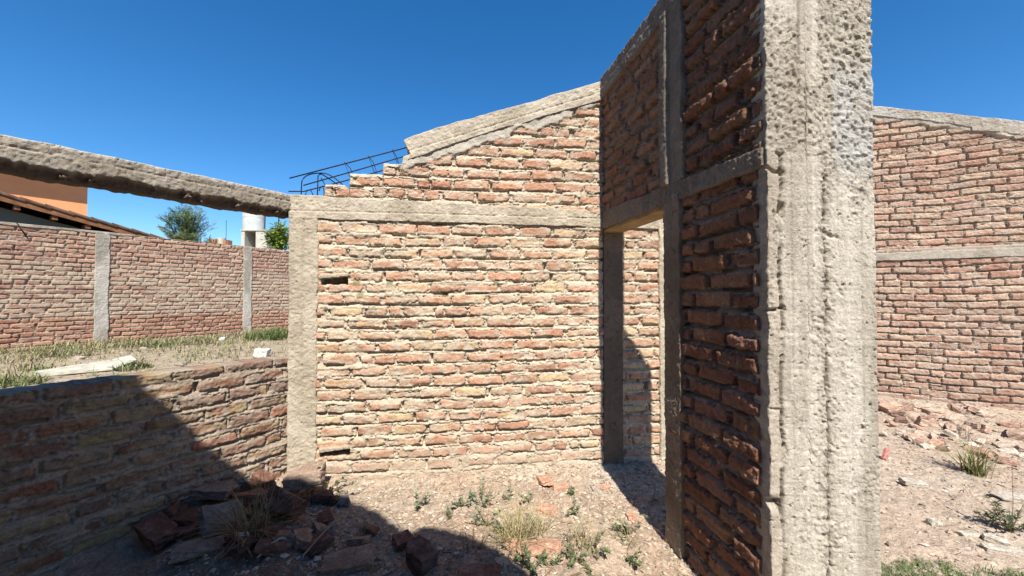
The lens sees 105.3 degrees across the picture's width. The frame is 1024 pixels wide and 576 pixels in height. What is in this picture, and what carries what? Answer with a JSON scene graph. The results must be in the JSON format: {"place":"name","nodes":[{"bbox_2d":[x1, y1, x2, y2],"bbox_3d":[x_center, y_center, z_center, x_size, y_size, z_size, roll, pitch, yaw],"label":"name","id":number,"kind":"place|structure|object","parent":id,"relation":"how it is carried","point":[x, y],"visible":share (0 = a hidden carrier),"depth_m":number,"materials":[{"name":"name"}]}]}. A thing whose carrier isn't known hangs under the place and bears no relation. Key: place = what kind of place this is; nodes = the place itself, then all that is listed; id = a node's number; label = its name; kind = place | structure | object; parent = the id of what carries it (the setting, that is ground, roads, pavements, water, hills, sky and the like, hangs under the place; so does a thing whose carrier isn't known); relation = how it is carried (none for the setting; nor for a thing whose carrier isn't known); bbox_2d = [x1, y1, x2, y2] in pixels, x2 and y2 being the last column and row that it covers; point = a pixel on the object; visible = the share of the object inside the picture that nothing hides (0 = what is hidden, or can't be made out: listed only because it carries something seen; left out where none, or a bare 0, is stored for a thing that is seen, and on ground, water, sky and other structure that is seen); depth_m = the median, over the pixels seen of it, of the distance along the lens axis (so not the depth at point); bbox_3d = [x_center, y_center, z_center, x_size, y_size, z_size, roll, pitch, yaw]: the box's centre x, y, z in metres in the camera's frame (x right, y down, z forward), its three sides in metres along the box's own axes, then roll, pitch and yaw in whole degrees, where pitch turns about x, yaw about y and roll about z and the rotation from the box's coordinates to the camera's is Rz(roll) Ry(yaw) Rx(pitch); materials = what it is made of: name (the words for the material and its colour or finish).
{"place":"outdoors","nodes":[
{"label":"outdoors","id":0,"kind":"place"},
{"bbox_2d":[0,335,1023,575],"bbox_3d":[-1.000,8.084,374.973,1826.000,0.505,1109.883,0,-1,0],"label":"ground","id":1,"kind":"structure","parent":0,"point":[132,554],"depth_m":2.65,"materials":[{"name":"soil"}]},
{"bbox_2d":[0,366,51,387],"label":"grass clump","id":2,"kind":"object","parent":1,"relation":"on","point":[16,378],"visible":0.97,"depth_m":4.74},
{"bbox_2d":[17,360,57,371],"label":"grass clump","id":3,"kind":"object","parent":1,"relation":"on","point":[21,368],"visible":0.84,"depth_m":5.64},
{"bbox_2d":[0,173,87,215],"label":"orange building","id":4,"kind":"structure","parent":1,"relation":"on","point":[67,197],"depth_m":15.22,"materials":[{"name":"paint"}]},
{"bbox_2d":[33,342,90,357],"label":"grass clump","id":5,"kind":"object","parent":1,"relation":"on","point":[56,351],"visible":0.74,"depth_m":6.89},
{"bbox_2d":[0,191,168,238],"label":"tiled house","id":6,"kind":"structure","parent":1,"relation":"on","point":[15,209],"depth_m":9.10,"materials":[{"name":"tile"}]},
{"bbox_2d":[33,355,136,376],"bbox_3d":[-6.231,1.142,5.824,0.890,0.066,1.338,0,-1,-24],"label":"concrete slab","id":7,"kind":"object","parent":1,"relation":"on","point":[86,367],"visible":0.78,"depth_m":5.51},
{"bbox_2d":[112,359,156,370],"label":"grass clump","id":8,"kind":"object","parent":1,"relation":"on","point":[130,366],"visible":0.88,"depth_m":5.64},
{"bbox_2d":[0,355,287,575],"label":"wall","id":9,"kind":"structure","parent":1,"relation":"on","point":[88,465],"depth_m":2.26,"materials":[{"name":"brick"}]},
{"bbox_2d":[0,327,287,382],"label":"dry grass","id":10,"kind":"structure","parent":1,"relation":"on","point":[108,344],"depth_m":7.53,"materials":[{"name":"plant"}]},
{"bbox_2d":[0,221,288,350],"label":"boundary wall","id":11,"kind":"structure","parent":1,"relation":"on","point":[59,284],"depth_m":8.97,"materials":[{"name":"brick"}]},
{"bbox_2d":[116,335,173,347],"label":"grass clump","id":12,"kind":"object","parent":1,"relation":"on","point":[139,343],"visible":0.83,"depth_m":8.18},
{"bbox_2d":[133,511,177,551],"bbox_3d":[-2.043,1.400,2.252,0.251,0.072,0.137,8,13,25],"label":"broken brick","id":13,"kind":"object","parent":1,"relation":"on","point":[155,532],"visible":1,"depth_m":2.22,"materials":[{"name":"brick"}]},
{"bbox_2d":[162,499,184,517],"bbox_3d":[-2.136,1.395,2.453,0.106,0.064,0.157,-30,0,-11],"label":"brick fragment","id":14,"kind":"object","parent":1,"relation":"on","point":[170,511],"visible":0.58,"depth_m":2.41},
{"bbox_2d":[169,525,186,541],"bbox_3d":[-1.944,1.433,2.283,0.123,0.050,0.085,-6,-5,-36],"label":"brick fragment","id":15,"kind":"object","parent":1,"relation":"on","point":[180,529],"visible":0.3,"depth_m":2.26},
{"bbox_2d":[175,521,199,540],"bbox_3d":[-1.864,1.416,2.276,0.140,0.055,0.094,-24,9,11],"label":"brick fragment","id":16,"kind":"object","parent":15,"relation":"on","point":[185,533],"visible":0.74,"depth_m":2.24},
{"bbox_2d":[173,501,190,515],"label":"brick fragment","id":17,"kind":"object","parent":1,"relation":"on","point":[182,507],"visible":0.44,"depth_m":2.46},
{"bbox_2d":[170,508,200,526],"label":"broken brick","id":18,"kind":"object","parent":1,"relation":"on","point":[188,516],"visible":0.48,"depth_m":2.34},
{"bbox_2d":[156,204,217,242],"bbox_3d":[-18.458,-1.630,22.146,3.149,6.466,2.735,-1,-1,43],"label":"pinnate tree","id":19,"kind":"object","parent":1,"relation":"on","point":[190,232],"visible":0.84,"depth_m":21.77,"materials":[{"name":"green plant"}]},
{"bbox_2d":[170,333,213,344],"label":"grass clump","id":20,"kind":"object","parent":1,"relation":"on","point":[192,341],"visible":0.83,"depth_m":8.61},
{"bbox_2d":[168,535,224,563],"bbox_3d":[-1.695,1.406,2.112,0.238,0.073,0.146,10,-22,-34],"label":"broken brick","id":21,"kind":"object","parent":1,"relation":"on","point":[195,551],"visible":0.93,"depth_m":2.07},
{"bbox_2d":[209,220,231,244],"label":"distant house","id":22,"kind":"structure","parent":1,"relation":"on","point":[222,241],"depth_m":24.16,"materials":[{"name":"ceramic"}]},
{"bbox_2d":[199,499,243,538],"bbox_3d":[-1.693,1.350,2.283,0.198,0.055,0.213,46,14,35],"label":"broken brick","id":23,"kind":"object","parent":1,"relation":"on","point":[218,509],"visible":0.67,"depth_m":2.26,"materials":[{"name":"brick"}]},
{"bbox_2d":[216,482,238,503],"bbox_3d":[-1.946,1.401,2.672,0.104,0.063,0.149,30,9,20],"label":"brick fragment","id":24,"kind":"object","parent":1,"relation":"on","point":[220,501],"visible":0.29,"depth_m":2.61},
{"bbox_2d":[188,481,237,499],"bbox_3d":[-2.008,1.338,2.612,0.273,0.064,0.164,6,4,-10],"label":"broken brick","id":25,"kind":"object","parent":24,"relation":"on","point":[216,490],"visible":0.77,"depth_m":2.55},
{"bbox_2d":[224,531,259,558],"bbox_3d":[-1.456,1.406,2.149,0.119,0.072,0.200,12,-17,24],"label":"broken brick","id":26,"kind":"object","parent":1,"relation":"on","point":[239,550],"visible":0.61,"depth_m":2.09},
{"bbox_2d":[229,489,267,505],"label":"broken brick","id":27,"kind":"object","parent":1,"relation":"on","point":[242,496],"visible":0.44,"depth_m":2.54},
{"bbox_2d":[174,467,323,572],"bbox_3d":[-1.480,1.268,2.209,0.726,0.333,0.682,0,-1,0],"label":"grass tuft","id":28,"kind":"object","parent":1,"relation":"on","point":[255,526],"visible":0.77,"depth_m":2.22,"materials":[{"name":"plant"}]},
{"bbox_2d":[240,212,274,248],"bbox_3d":[-16.859,-1.723,26.085,2.060,7.390,1.800,0,-1,0],"label":"water tank","id":29,"kind":"object","parent":1,"relation":"on","point":[253,226],"visible":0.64,"depth_m":25.48,"materials":[{"name":"plastic"}]},
{"bbox_2d":[250,470,272,489],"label":"broken brick","id":30,"kind":"object","parent":1,"relation":"on","point":[267,477],"visible":0.83,"depth_m":2.81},
{"bbox_2d":[244,457,279,523],"bbox_3d":[-1.497,1.210,2.337,0.190,0.450,0.297,1,-1,-39],"label":"grass tuft","id":31,"kind":"object","parent":1,"relation":"on","point":[261,491],"visible":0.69,"depth_m":2.37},
{"bbox_2d":[253,348,270,357],"bbox_3d":[-4.344,1.138,6.789,0.225,0.172,0.176,5,-2,-10],"label":"white block","id":32,"kind":"object","parent":1,"relation":"on","point":[260,352],"depth_m":6.72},
{"bbox_2d":[241,318,287,340],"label":"grass clump","id":33,"kind":"object","parent":1,"relation":"on","point":[268,335],"visible":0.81,"depth_m":9.45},
{"bbox_2d":[254,537,291,555],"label":"broken brick","id":34,"kind":"object","parent":1,"relation":"on","point":[265,546],"visible":0.83,"depth_m":2.12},
{"bbox_2d":[261,218,288,249],"bbox_3d":[-8.093,-0.499,13.615,1.300,3.895,1.085,0,-1,0],"label":"citrus tree","id":35,"kind":"object","parent":1,"relation":"on","point":[279,239],"visible":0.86,"depth_m":13.47,"materials":[{"name":"green plant"}]},
{"bbox_2d":[258,484,309,520],"bbox_3d":[-1.420,1.348,2.434,0.232,0.144,0.146,8,36,15],"label":"broken brick","id":36,"kind":"object","parent":1,"relation":"on","point":[292,507],"visible":0.83,"depth_m":2.39,"materials":[{"name":"brick"}]},
{"bbox_2d":[274,530,296,546],"bbox_3d":[-1.263,1.423,2.223,0.156,0.064,0.106,19,-25,-10],"label":"brick fragment","id":37,"kind":"object","parent":1,"relation":"on","point":[288,535],"visible":0.53,"depth_m":2.19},
{"bbox_2d":[293,528,312,549],"bbox_3d":[-1.191,1.429,2.219,0.095,0.057,0.140,27,-10,-42],"label":"brick fragment","id":38,"kind":"object","parent":1,"relation":"on","point":[304,536],"visible":0.72,"depth_m":2.20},
{"bbox_2d":[297,532,334,556],"bbox_3d":[-1.110,1.439,2.194,0.178,0.055,0.136,-18,0,29],"label":"broken brick","id":39,"kind":"object","parent":1,"relation":"on","point":[324,541],"visible":0.78,"depth_m":2.15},
{"bbox_2d":[301,517,338,557],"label":"twig","id":40,"kind":"object","parent":39,"relation":"on","point":[324,531],"visible":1,"depth_m":2.18,"materials":[{"name":"wood"}]},
{"bbox_2d":[311,522,326,532],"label":"brick fragment","id":41,"kind":"object","parent":1,"relation":"on","point":[317,527],"visible":0.76,"depth_m":2.35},
{"bbox_2d":[310,489,332,503],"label":"broken brick","id":42,"kind":"object","parent":1,"relation":"on","point":[321,496],"visible":0.91,"depth_m":2.68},
{"bbox_2d":[317,507,333,525],"bbox_3d":[-1.183,1.458,2.478,0.091,0.054,0.130,-24,8,-32],"label":"brick fragment","id":43,"kind":"object","parent":1,"relation":"on","point":[328,517],"visible":0.84,"depth_m":2.46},
{"bbox_2d":[327,497,337,504],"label":"brick fragment","id":44,"kind":"object","parent":1,"relation":"on","point":[331,501],"visible":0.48,"depth_m":2.69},
{"bbox_2d":[315,467,355,491],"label":"weed","id":45,"kind":"object","parent":1,"relation":"on","point":[336,483],"visible":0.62,"depth_m":2.82,"materials":[{"name":"green plant"}]},
{"bbox_2d":[336,494,349,506],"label":"brick fragment","id":46,"kind":"object","parent":1,"relation":"on","point":[344,500],"visible":0.91,"depth_m":2.69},
{"bbox_2d":[319,542,375,575],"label":"broken brick","id":47,"kind":"object","parent":1,"relation":"on","point":[355,559],"visible":1,"depth_m":2.07,"materials":[{"name":"brick"}]},
{"bbox_2d":[347,535,371,546],"bbox_3d":[-0.888,1.476,2.264,0.133,0.053,0.082,-13,-21,10],"label":"brick fragment","id":48,"kind":"object","parent":1,"relation":"on","point":[358,541],"visible":0.74,"depth_m":2.25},
{"bbox_2d":[346,510,391,535],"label":"grass tuft","id":49,"kind":"object","parent":1,"relation":"on","point":[364,523],"visible":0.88,"depth_m":2.38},
{"bbox_2d":[362,524,379,536],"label":"brick fragment","id":50,"kind":"object","parent":1,"relation":"on","point":[373,533],"visible":0.84,"depth_m":2.40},
{"bbox_2d":[392,529,413,549],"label":"broken brick","id":51,"kind":"object","parent":1,"relation":"on","point":[401,540],"visible":0.83,"depth_m":2.28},
{"bbox_2d":[405,534,437,575],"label":"broken brick","id":52,"kind":"object","parent":1,"relation":"on","point":[421,556],"visible":1,"depth_m":2.09,"materials":[{"name":"brick"}]},
{"bbox_2d":[414,491,430,507],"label":"weed","id":53,"kind":"object","parent":1,"relation":"on","point":[417,504],"visible":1,"depth_m":2.72,"materials":[{"name":"green plant"}]},
{"bbox_2d":[286,81,604,479],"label":"gable wall","id":54,"kind":"structure","parent":1,"relation":"on","point":[445,297],"depth_m":3.23,"materials":[{"name":"brick"}]},
{"bbox_2d":[0,134,291,218],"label":"concrete beam","id":55,"kind":"structure","parent":54,"relation":"attached to","point":[49,163],"depth_m":2.30,"materials":[{"name":"concrete"}]},
{"bbox_2d":[451,496,474,507],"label":"weed","id":56,"kind":"object","parent":1,"relation":"on","point":[458,502],"visible":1,"depth_m":2.74,"materials":[{"name":"green plant"}]},
{"bbox_2d":[450,509,499,556],"bbox_3d":[-0.225,1.438,2.271,0.322,0.196,0.387,0,-1,0],"label":"grass tuft","id":57,"kind":"object","parent":1,"relation":"on","point":[471,539],"visible":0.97,"depth_m":2.29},
{"bbox_2d":[457,563,500,575],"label":"broken brick","id":58,"kind":"object","parent":1,"relation":"on","point":[493,569],"visible":1,"depth_m":2.05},
{"bbox_2d":[466,506,502,525],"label":"weed","id":59,"kind":"object","parent":1,"relation":"on","point":[479,511],"visible":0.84,"depth_m":2.52,"materials":[{"name":"green plant"}]},
{"bbox_2d":[470,475,499,506],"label":"weed","id":60,"kind":"object","parent":1,"relation":"on","point":[482,492],"visible":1,"depth_m":2.78,"materials":[{"name":"green plant"}]},
{"bbox_2d":[494,557,509,566],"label":"broken brick","id":61,"kind":"object","parent":1,"relation":"on","point":[502,561],"visible":0.72,"depth_m":2.14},
{"bbox_2d":[465,491,563,573],"bbox_3d":[-0.011,1.391,2.347,0.585,0.291,0.565,1,-1,-44],"label":"grass tuft","id":62,"kind":"object","parent":1,"relation":"on","point":[511,524],"visible":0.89,"depth_m":2.35,"materials":[{"name":"plant"}]},
{"bbox_2d":[504,534,536,558],"bbox_3d":[0.041,1.519,2.300,0.196,0.049,0.139,-9,-11,43],"label":"brick shard","id":63,"kind":"object","parent":1,"relation":"on","point":[510,544],"visible":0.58,"depth_m":2.28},
{"bbox_2d":[500,542,547,575],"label":"weed","id":64,"kind":"object","parent":1,"relation":"on","point":[528,558],"visible":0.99,"depth_m":2.11,"materials":[{"name":"green plant"}]},
{"bbox_2d":[497,496,577,543],"bbox_3d":[0.149,1.417,2.444,0.544,0.250,0.486,0,-1,0],"label":"grass tuft","id":65,"kind":"object","parent":1,"relation":"on","point":[536,526],"visible":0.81,"depth_m":2.45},
{"bbox_2d":[529,537,550,559],"bbox_3d":[0.145,1.524,2.289,0.125,0.046,0.173,4,-8,-11],"label":"brick shard","id":66,"kind":"object","parent":1,"relation":"on","point":[534,550],"visible":0.69,"depth_m":2.24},
{"bbox_2d":[536,475,553,485],"bbox_3d":[0.261,1.531,3.113,0.108,0.038,0.149,4,-8,-15],"label":"brick shard","id":67,"kind":"object","parent":1,"relation":"on","point":[544,480],"visible":1,"depth_m":3.07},
{"bbox_2d":[536,504,557,515],"bbox_3d":[0.244,1.530,2.700,0.134,0.034,0.098,-8,-9,31],"label":"brick shard","id":68,"kind":"object","parent":1,"relation":"on","point":[545,508],"visible":0.91,"depth_m":2.68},
{"bbox_2d":[535,549,564,566],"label":"weed","id":69,"kind":"object","parent":1,"relation":"on","point":[558,558],"visible":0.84,"depth_m":2.16,"materials":[{"name":"green plant"}]},
{"bbox_2d":[542,537,561,552],"bbox_3d":[0.224,1.532,2.335,0.147,0.038,0.104,-7,-8,24],"label":"brick shard","id":70,"kind":"object","parent":1,"relation":"on","point":[553,545],"visible":0.67,"depth_m":2.31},
{"bbox_2d":[553,483,568,490],"bbox_3d":[0.381,1.546,3.035,0.120,0.030,0.087,-6,-6,7],"label":"brick shard","id":71,"kind":"object","parent":1,"relation":"on","point":[561,486],"visible":0.98,"depth_m":3.01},
{"bbox_2d":[564,540,591,567],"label":"weed","id":72,"kind":"object","parent":1,"relation":"on","point":[573,558],"visible":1,"depth_m":2.19,"materials":[{"name":"green plant"}]},
{"bbox_2d":[549,507,611,558],"bbox_3d":[0.418,1.442,2.323,0.473,0.202,0.348,0,-1,-16],"label":"grass tuft","id":73,"kind":"object","parent":1,"relation":"on","point":[577,536],"visible":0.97,"depth_m":2.34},
{"bbox_2d":[584,529,611,558],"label":"weed","id":74,"kind":"object","parent":1,"relation":"on","point":[604,550],"visible":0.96,"depth_m":2.26,"materials":[{"name":"green plant"}]},
{"bbox_2d":[609,519,646,551],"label":"weed","id":75,"kind":"object","parent":1,"relation":"on","point":[625,535],"visible":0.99,"depth_m":2.36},
{"bbox_2d":[612,514,647,533],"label":"weed","id":76,"kind":"object","parent":1,"relation":"on","point":[625,529],"visible":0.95,"depth_m":2.44,"materials":[{"name":"green plant"}]},
{"bbox_2d":[601,219,665,463],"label":"wall","id":77,"kind":"structure","parent":1,"relation":"on","point":[633,326],"depth_m":3.42,"materials":[{"name":"brick"}]},
{"bbox_2d":[627,547,644,566],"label":"weed","id":78,"kind":"object","parent":1,"relation":"on","point":[638,563],"visible":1,"depth_m":2.20,"materials":[{"name":"green plant"}]},
{"bbox_2d":[600,0,764,575],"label":"doorway wall","id":79,"kind":"structure","parent":1,"relation":"on","point":[682,155],"depth_m":2.09,"materials":[{"name":"brick"}]},
{"bbox_2d":[750,0,881,575],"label":"concrete pier","id":80,"kind":"structure","parent":1,"relation":"on","point":[815,311],"depth_m":1.64,"materials":[{"name":"concrete"}]},
{"bbox_2d":[878,401,903,413],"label":"fallen brick","id":81,"kind":"object","parent":1,"relation":"on","point":[888,407],"visible":0.77,"depth_m":4.96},
{"bbox_2d":[889,410,910,417],"bbox_3d":[4.761,1.557,4.797,0.138,0.088,0.197,2,-19,-33],"label":"fallen brick piece","id":82,"kind":"object","parent":1,"relation":"on","point":[899,413],"visible":0.57,"depth_m":4.78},
{"bbox_2d":[894,415,909,423],"bbox_3d":[4.604,1.562,4.614,0.088,0.056,0.130,-26,-12,-42],"label":"fallen brick piece","id":83,"kind":"object","parent":1,"relation":"on","point":[903,419],"visible":0.94,"depth_m":4.59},
{"bbox_2d":[902,402,913,410],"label":"fallen brick","id":84,"kind":"object","parent":1,"relation":"on","point":[908,406],"visible":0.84,"depth_m":5.07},
{"bbox_2d":[898,477,928,488],"bbox_3d":[3.161,1.542,3.080,0.161,0.054,0.076,5,4,11],"label":"stone","id":85,"kind":"object","parent":1,"relation":"on","point":[916,483],"visible":0.95,"depth_m":3.06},
{"bbox_2d":[913,401,929,409],"bbox_3d":[5.377,1.552,5.131,0.138,0.061,0.095,-27,18,30],"label":"fallen brick piece","id":86,"kind":"object","parent":1,"relation":"on","point":[920,405],"visible":0.83,"depth_m":5.12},
{"bbox_2d":[916,418,940,427],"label":"fallen brick","id":87,"kind":"object","parent":1,"relation":"on","point":[923,422],"visible":0.9,"depth_m":4.47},
{"bbox_2d":[925,517,942,526],"bbox_3d":[2.760,1.536,2.554,0.064,0.044,0.054,5,4,10],"label":"stone","id":88,"kind":"object","parent":1,"relation":"on","point":[933,522],"visible":0.98,"depth_m":2.54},
{"bbox_2d":[921,408,947,415],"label":"fallen brick","id":89,"kind":"object","parent":1,"relation":"on","point":[936,411],"visible":0.82,"depth_m":4.90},
{"bbox_2d":[926,438,944,447],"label":"brick fragment","id":90,"kind":"object","parent":1,"relation":"on","point":[936,441],"visible":0.7,"depth_m":3.85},
{"bbox_2d":[872,106,1023,409],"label":"side wall","id":91,"kind":"structure","parent":1,"relation":"on","point":[948,189],"depth_m":5.35,"materials":[{"name":"brick"}]},
{"bbox_2d":[881,554,1023,575],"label":"grass patch","id":92,"kind":"object","parent":1,"relation":"on","point":[912,565],"visible":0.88,"depth_m":2.10,"materials":[{"name":"plant"}]},
{"bbox_2d":[945,411,964,421],"bbox_3d":[5.237,1.541,4.643,0.185,0.084,0.128,-27,13,-9],"label":"fallen brick piece","id":93,"kind":"object","parent":1,"relation":"on","point":[952,415],"visible":0.85,"depth_m":4.61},
{"bbox_2d":[954,530,981,538],"bbox_3d":[2.864,1.541,2.444,0.150,0.032,0.054,5,3,-5],"label":"stone","id":94,"kind":"object","parent":1,"relation":"on","point":[974,534],"visible":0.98,"depth_m":2.43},
{"bbox_2d":[921,411,1018,440],"bbox_3d":[4.784,1.464,4.149,0.599,0.251,0.834,0,-1,0],"label":"grass tuft","id":95,"kind":"object","parent":1,"relation":"on","point":[961,431],"visible":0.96,"depth_m":4.16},
{"bbox_2d":[963,420,981,429],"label":"fallen brick","id":96,"kind":"object","parent":1,"relation":"on","point":[978,426],"visible":0.57,"depth_m":4.37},
{"bbox_2d":[931,434,1014,478],"bbox_3d":[3.849,1.385,3.284,0.500,0.356,0.504,-1,-1,36],"label":"grass tuft","id":97,"kind":"object","parent":1,"relation":"on","point":[975,469],"visible":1,"depth_m":3.26,"materials":[{"name":"plant"}]},
{"bbox_2d":[975,409,996,418],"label":"fallen brick","id":98,"kind":"object","parent":1,"relation":"on","point":[988,414],"visible":0.97,"depth_m":4.75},
{"bbox_2d":[973,500,1005,523],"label":"weed","id":99,"kind":"object","parent":1,"relation":"on","point":[989,520],"visible":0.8,"depth_m":2.58,"materials":[{"name":"green plant"}]},
{"bbox_2d":[982,424,1006,432],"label":"fallen brick","id":100,"kind":"object","parent":1,"relation":"on","point":[995,429],"visible":0.49,"depth_m":4.27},
{"bbox_2d":[981,533,1009,545],"bbox_3d":[2.950,1.538,2.389,0.106,0.044,0.054,5,6,30],"label":"stone","id":101,"kind":"object","parent":1,"relation":"on","point":[993,539],"visible":0.95,"depth_m":2.38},
{"bbox_2d":[976,474,1023,531],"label":"weed","id":102,"kind":"object","parent":1,"relation":"on","point":[1009,526],"visible":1,"depth_m":2.48,"materials":[{"name":"green plant"}]},
{"bbox_2d":[979,542,1023,555],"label":"stone","id":103,"kind":"object","parent":1,"relation":"on","point":[990,548],"visible":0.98,"depth_m":2.27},
{"bbox_2d":[990,491,1023,502],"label":"stone","id":104,"kind":"object","parent":1,"relation":"on","point":[1011,497],"visible":0.99,"depth_m":2.87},
{"bbox_2d":[991,441,1023,447],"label":"fallen brick","id":105,"kind":"object","parent":1,"relation":"on","point":[1006,444],"visible":0.63,"depth_m":3.82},
{"bbox_2d":[995,456,1020,466],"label":"brick fragment","id":106,"kind":"object","parent":1,"relation":"on","point":[1007,461],"visible":0.78,"depth_m":3.43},
{"bbox_2d":[997,448,1018,454],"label":"brick fragment","id":107,"kind":"object","parent":1,"relation":"on","point":[1011,451],"visible":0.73,"depth_m":3.66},
{"bbox_2d":[999,420,1020,428],"bbox_3d":[5.650,1.554,4.433,0.103,0.066,0.152,-13,1,-38],"label":"fallen brick piece","id":108,"kind":"object","parent":1,"relation":"on","point":[1010,424],"visible":0.88,"depth_m":4.41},
{"bbox_2d":[1006,428,1023,441],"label":"fallen brick","id":109,"kind":"object","parent":1,"relation":"on","point":[1013,433],"visible":0.84,"depth_m":4.07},
{"bbox_2d":[0,0,1023,250],"label":"sky","id":110,"kind":"structure","parent":0,"point":[263,94],"materials":[{"name":"blue"}]},
{"bbox_2d":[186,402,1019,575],"bbox_3d":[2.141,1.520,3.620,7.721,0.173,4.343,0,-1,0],"label":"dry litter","id":111,"kind":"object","parent":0,"point":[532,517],"visible":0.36,"depth_m":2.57,"materials":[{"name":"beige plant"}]},
{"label":"brick fragment","id":112,"kind":"object","parent":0,"visible":0},
{"bbox_2d":[281,460,325,491],"bbox_3d":[-1.504,1.370,2.837,0.269,0.108,0.180,-6,10,-12],"label":"broken brick","id":113,"kind":"object","parent":112,"relation":"on","point":[308,475],"visible":0.94,"depth_m":2.78,"materials":[{"name":"brick"}]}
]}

